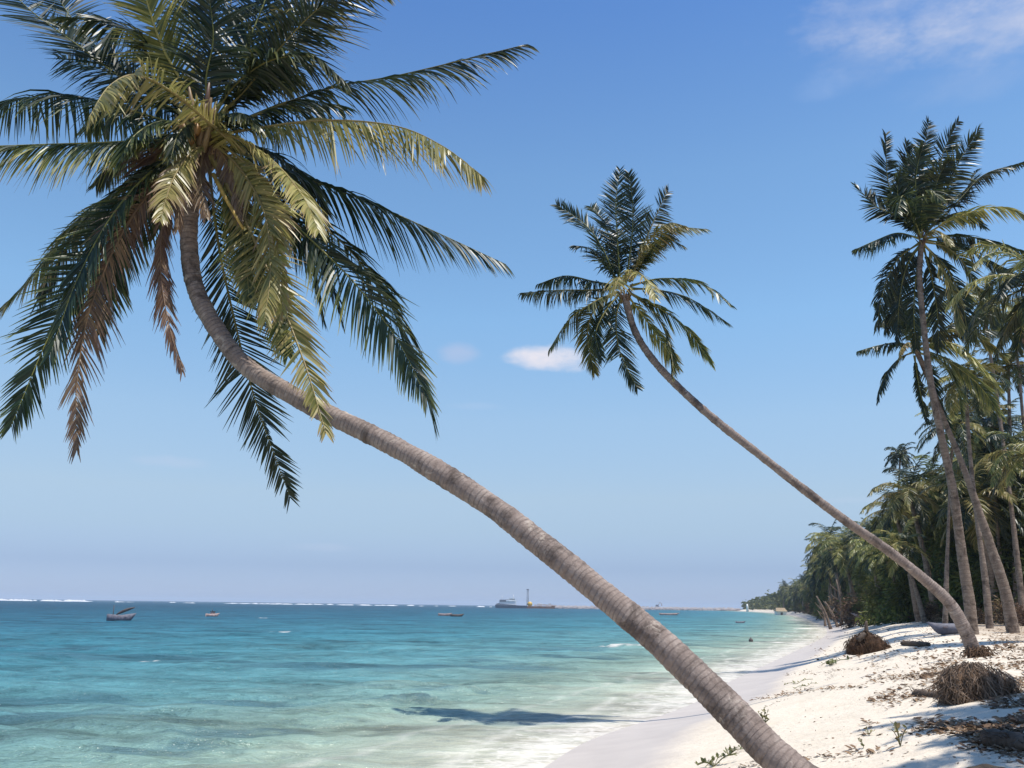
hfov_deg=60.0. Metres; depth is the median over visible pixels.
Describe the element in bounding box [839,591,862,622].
dry thicket
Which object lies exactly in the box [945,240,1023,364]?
coconut palm
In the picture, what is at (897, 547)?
coconut palm
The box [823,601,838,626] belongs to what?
bare trunk
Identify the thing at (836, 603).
dry thicket
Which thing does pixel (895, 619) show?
bush
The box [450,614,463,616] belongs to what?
fishing boat
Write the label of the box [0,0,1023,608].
sky
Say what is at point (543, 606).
work barge
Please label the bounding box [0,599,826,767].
sea
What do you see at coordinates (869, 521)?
coconut palm
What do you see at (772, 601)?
wood
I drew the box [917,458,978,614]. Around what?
casuarina tree
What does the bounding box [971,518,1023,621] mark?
casuarina tree
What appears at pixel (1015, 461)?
coconut palm
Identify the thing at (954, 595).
bush
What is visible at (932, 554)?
casuarina tree
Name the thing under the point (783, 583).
coconut palm
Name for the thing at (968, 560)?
casuarina tree
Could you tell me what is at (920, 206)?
coconut palm
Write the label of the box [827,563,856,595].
coconut palm
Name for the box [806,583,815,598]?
coconut palm
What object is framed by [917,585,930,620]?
bush
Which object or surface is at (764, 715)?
beach creeper
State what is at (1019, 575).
coconut palm
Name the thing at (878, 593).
casuarina tree
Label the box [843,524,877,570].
coconut palm
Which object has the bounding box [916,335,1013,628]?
coconut palm
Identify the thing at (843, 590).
casuarina tree
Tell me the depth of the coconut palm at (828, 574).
184.82 m
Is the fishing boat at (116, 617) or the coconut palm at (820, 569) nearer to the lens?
the fishing boat at (116, 617)
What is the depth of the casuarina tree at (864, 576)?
110.79 m
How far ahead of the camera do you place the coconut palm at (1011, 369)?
66.53 m
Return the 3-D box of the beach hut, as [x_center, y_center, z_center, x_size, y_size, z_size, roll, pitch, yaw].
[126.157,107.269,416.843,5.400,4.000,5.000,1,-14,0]
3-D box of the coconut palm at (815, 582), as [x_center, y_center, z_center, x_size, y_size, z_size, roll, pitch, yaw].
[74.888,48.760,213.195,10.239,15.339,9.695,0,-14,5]
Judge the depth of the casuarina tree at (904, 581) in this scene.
80.48 m
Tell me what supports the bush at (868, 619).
on the beach
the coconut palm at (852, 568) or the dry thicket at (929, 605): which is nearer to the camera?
the dry thicket at (929, 605)
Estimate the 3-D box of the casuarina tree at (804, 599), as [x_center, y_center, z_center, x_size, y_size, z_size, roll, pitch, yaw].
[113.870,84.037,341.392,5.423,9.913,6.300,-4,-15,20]
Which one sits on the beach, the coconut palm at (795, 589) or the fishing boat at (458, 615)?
the coconut palm at (795, 589)
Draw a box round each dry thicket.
[823,596,837,619]
[827,592,849,622]
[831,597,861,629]
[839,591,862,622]
[855,590,873,626]
[917,598,942,621]
[976,607,984,623]
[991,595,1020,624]
[1015,602,1023,625]
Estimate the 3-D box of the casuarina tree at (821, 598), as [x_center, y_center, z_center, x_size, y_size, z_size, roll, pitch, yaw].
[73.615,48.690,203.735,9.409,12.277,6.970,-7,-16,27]
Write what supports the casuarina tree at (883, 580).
on the beach
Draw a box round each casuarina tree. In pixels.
[791,591,801,612]
[801,590,810,610]
[811,588,826,613]
[812,580,826,613]
[813,579,828,620]
[826,584,846,611]
[850,565,874,613]
[856,543,896,625]
[871,518,911,595]
[874,465,950,620]
[875,522,938,619]
[893,499,964,621]
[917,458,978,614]
[923,497,977,610]
[949,451,1023,601]
[949,494,1018,617]
[949,510,989,579]
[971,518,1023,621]
[972,467,1023,615]
[996,481,1023,584]
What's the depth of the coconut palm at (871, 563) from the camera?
84.39 m
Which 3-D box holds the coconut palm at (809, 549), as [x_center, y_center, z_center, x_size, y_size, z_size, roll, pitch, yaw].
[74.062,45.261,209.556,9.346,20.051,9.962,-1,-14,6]
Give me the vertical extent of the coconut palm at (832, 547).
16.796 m
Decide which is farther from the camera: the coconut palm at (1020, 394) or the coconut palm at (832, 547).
the coconut palm at (832, 547)
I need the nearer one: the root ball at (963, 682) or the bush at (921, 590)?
the root ball at (963, 682)
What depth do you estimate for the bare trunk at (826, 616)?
124.41 m
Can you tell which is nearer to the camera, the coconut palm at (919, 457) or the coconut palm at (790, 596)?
the coconut palm at (919, 457)
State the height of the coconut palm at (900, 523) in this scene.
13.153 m
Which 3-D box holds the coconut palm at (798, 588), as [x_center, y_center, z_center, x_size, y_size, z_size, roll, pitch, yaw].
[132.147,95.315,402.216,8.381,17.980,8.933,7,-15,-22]
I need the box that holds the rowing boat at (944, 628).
[926,622,958,634]
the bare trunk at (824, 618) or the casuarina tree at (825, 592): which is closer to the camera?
the bare trunk at (824, 618)
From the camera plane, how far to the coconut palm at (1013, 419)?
77.73 m
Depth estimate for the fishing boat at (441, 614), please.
218.35 m
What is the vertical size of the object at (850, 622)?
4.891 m
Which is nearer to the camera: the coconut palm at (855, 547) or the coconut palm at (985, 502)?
the coconut palm at (985, 502)
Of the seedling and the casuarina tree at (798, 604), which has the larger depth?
the casuarina tree at (798, 604)
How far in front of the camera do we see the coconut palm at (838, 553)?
143.68 m
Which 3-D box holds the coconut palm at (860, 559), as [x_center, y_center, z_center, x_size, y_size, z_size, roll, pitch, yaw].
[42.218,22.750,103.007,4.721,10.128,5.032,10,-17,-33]
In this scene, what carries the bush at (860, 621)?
on the beach
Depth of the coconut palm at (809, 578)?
238.60 m
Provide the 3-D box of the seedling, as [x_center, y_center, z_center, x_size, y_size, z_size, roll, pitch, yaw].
[4.163,3.773,9.577,0.207,0.278,0.129,11,-17,-34]
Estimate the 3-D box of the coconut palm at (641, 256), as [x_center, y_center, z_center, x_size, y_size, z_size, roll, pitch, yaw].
[5.624,0.191,22.560,11.050,13.368,2.762,1,-14,0]
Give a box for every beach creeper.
[694,750,737,766]
[723,744,742,753]
[758,707,768,721]
[820,655,849,665]
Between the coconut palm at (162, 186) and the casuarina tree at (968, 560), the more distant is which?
the casuarina tree at (968, 560)
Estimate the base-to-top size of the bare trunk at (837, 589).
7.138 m
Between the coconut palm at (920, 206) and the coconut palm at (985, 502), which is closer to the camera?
the coconut palm at (920, 206)
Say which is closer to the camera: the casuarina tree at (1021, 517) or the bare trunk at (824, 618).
the casuarina tree at (1021, 517)
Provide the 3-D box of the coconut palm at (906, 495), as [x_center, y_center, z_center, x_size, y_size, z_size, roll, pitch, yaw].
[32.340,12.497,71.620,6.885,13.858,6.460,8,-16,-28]
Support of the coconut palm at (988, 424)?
on the beach
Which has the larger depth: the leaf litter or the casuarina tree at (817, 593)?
the casuarina tree at (817, 593)
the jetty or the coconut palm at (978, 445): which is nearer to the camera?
the coconut palm at (978, 445)
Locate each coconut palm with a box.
[0,0,818,767]
[518,166,1000,658]
[778,579,790,607]
[785,590,795,612]
[788,582,801,604]
[792,588,798,598]
[793,574,803,612]
[801,555,827,595]
[801,563,817,591]
[803,533,832,570]
[805,519,846,598]
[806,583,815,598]
[807,535,844,566]
[807,550,839,602]
[808,552,841,599]
[809,561,841,618]
[810,526,861,596]
[820,530,851,595]
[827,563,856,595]
[831,533,861,588]
[837,564,863,588]
[843,516,880,567]
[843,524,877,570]
[843,541,861,585]
[844,562,859,585]
[847,526,879,587]
[848,541,879,590]
[851,116,1023,634]
[856,283,1020,632]
[856,527,907,616]
[859,478,935,621]
[865,452,946,621]
[866,515,932,622]
[884,442,917,489]
[892,454,959,526]
[913,390,993,623]
[914,450,1023,622]
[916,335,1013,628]
[928,421,1023,508]
[938,397,1021,497]
[942,265,1023,623]
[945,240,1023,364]
[956,404,1021,613]
[958,369,1007,430]
[970,346,1023,620]
[973,425,1023,500]
[977,288,1023,442]
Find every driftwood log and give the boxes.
[897,640,930,646]
[906,685,940,697]
[966,722,1023,750]
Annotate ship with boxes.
[495,595,526,607]
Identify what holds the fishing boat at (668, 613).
on the sea
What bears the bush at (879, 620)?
on the beach
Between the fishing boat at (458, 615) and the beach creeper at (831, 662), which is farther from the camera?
the fishing boat at (458, 615)
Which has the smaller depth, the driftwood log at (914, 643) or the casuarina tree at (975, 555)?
the driftwood log at (914, 643)
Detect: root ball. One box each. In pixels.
[842,621,891,655]
[927,661,1022,705]
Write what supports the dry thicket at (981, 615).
on the beach
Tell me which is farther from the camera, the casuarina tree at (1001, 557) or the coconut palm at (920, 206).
the casuarina tree at (1001, 557)
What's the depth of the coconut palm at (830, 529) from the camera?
173.09 m
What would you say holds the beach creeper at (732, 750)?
on the beach
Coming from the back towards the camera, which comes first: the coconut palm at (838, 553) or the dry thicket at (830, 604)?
the dry thicket at (830, 604)
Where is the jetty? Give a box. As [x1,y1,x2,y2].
[554,605,739,610]
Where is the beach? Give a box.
[544,609,1023,767]
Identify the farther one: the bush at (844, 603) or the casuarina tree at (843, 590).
the casuarina tree at (843, 590)
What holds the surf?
on the sea
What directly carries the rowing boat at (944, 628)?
on the beach
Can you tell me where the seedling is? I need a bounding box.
[889,720,906,746]
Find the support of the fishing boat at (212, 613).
on the sea
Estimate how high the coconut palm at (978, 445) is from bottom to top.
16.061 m
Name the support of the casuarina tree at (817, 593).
on the beach
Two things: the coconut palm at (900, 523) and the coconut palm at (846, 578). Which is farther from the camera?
the coconut palm at (846, 578)
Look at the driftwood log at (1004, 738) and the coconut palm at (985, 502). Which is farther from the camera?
the coconut palm at (985, 502)
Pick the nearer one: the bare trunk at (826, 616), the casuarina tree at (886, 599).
the casuarina tree at (886, 599)
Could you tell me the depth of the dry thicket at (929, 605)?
66.33 m
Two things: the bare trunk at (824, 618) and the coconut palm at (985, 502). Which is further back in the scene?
the bare trunk at (824, 618)
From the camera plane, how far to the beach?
15.57 m
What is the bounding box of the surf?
[0,599,483,606]
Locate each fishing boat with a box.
[106,605,135,620]
[205,609,219,616]
[437,613,451,615]
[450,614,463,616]
[659,613,678,614]
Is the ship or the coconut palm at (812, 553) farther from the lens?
the ship
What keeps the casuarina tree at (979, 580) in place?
on the beach
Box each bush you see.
[833,594,852,616]
[854,596,875,626]
[860,595,893,625]
[871,582,901,625]
[887,583,929,624]
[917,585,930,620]
[930,574,983,621]
[975,587,993,621]
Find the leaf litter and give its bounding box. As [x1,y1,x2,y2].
[729,621,1023,767]
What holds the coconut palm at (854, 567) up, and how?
on the beach
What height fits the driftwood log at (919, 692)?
0.272 m
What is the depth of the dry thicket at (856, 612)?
101.97 m
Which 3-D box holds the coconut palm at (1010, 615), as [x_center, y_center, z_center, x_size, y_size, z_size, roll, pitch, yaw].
[20.992,2.906,41.152,9.020,17.246,3.656,1,-14,0]
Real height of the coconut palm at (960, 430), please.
16.647 m
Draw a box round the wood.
[741,583,793,610]
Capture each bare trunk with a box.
[815,603,826,625]
[816,596,831,628]
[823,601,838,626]
[830,579,842,623]
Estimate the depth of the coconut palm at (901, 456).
126.32 m
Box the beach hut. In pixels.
[774,608,786,614]
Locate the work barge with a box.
[527,589,554,608]
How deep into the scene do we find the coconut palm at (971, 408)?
73.46 m
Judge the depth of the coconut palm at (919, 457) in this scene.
85.92 m
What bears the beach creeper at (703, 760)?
on the beach
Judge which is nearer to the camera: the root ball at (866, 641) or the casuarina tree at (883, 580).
the root ball at (866, 641)
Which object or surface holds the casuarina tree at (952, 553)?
on the beach
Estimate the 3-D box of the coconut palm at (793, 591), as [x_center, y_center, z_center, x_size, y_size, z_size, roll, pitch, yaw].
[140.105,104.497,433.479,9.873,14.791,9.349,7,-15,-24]
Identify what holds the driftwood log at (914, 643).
on the beach
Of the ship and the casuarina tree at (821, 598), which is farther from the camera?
the ship
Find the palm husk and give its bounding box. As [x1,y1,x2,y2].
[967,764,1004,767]
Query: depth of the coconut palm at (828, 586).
193.18 m
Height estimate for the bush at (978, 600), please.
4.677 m

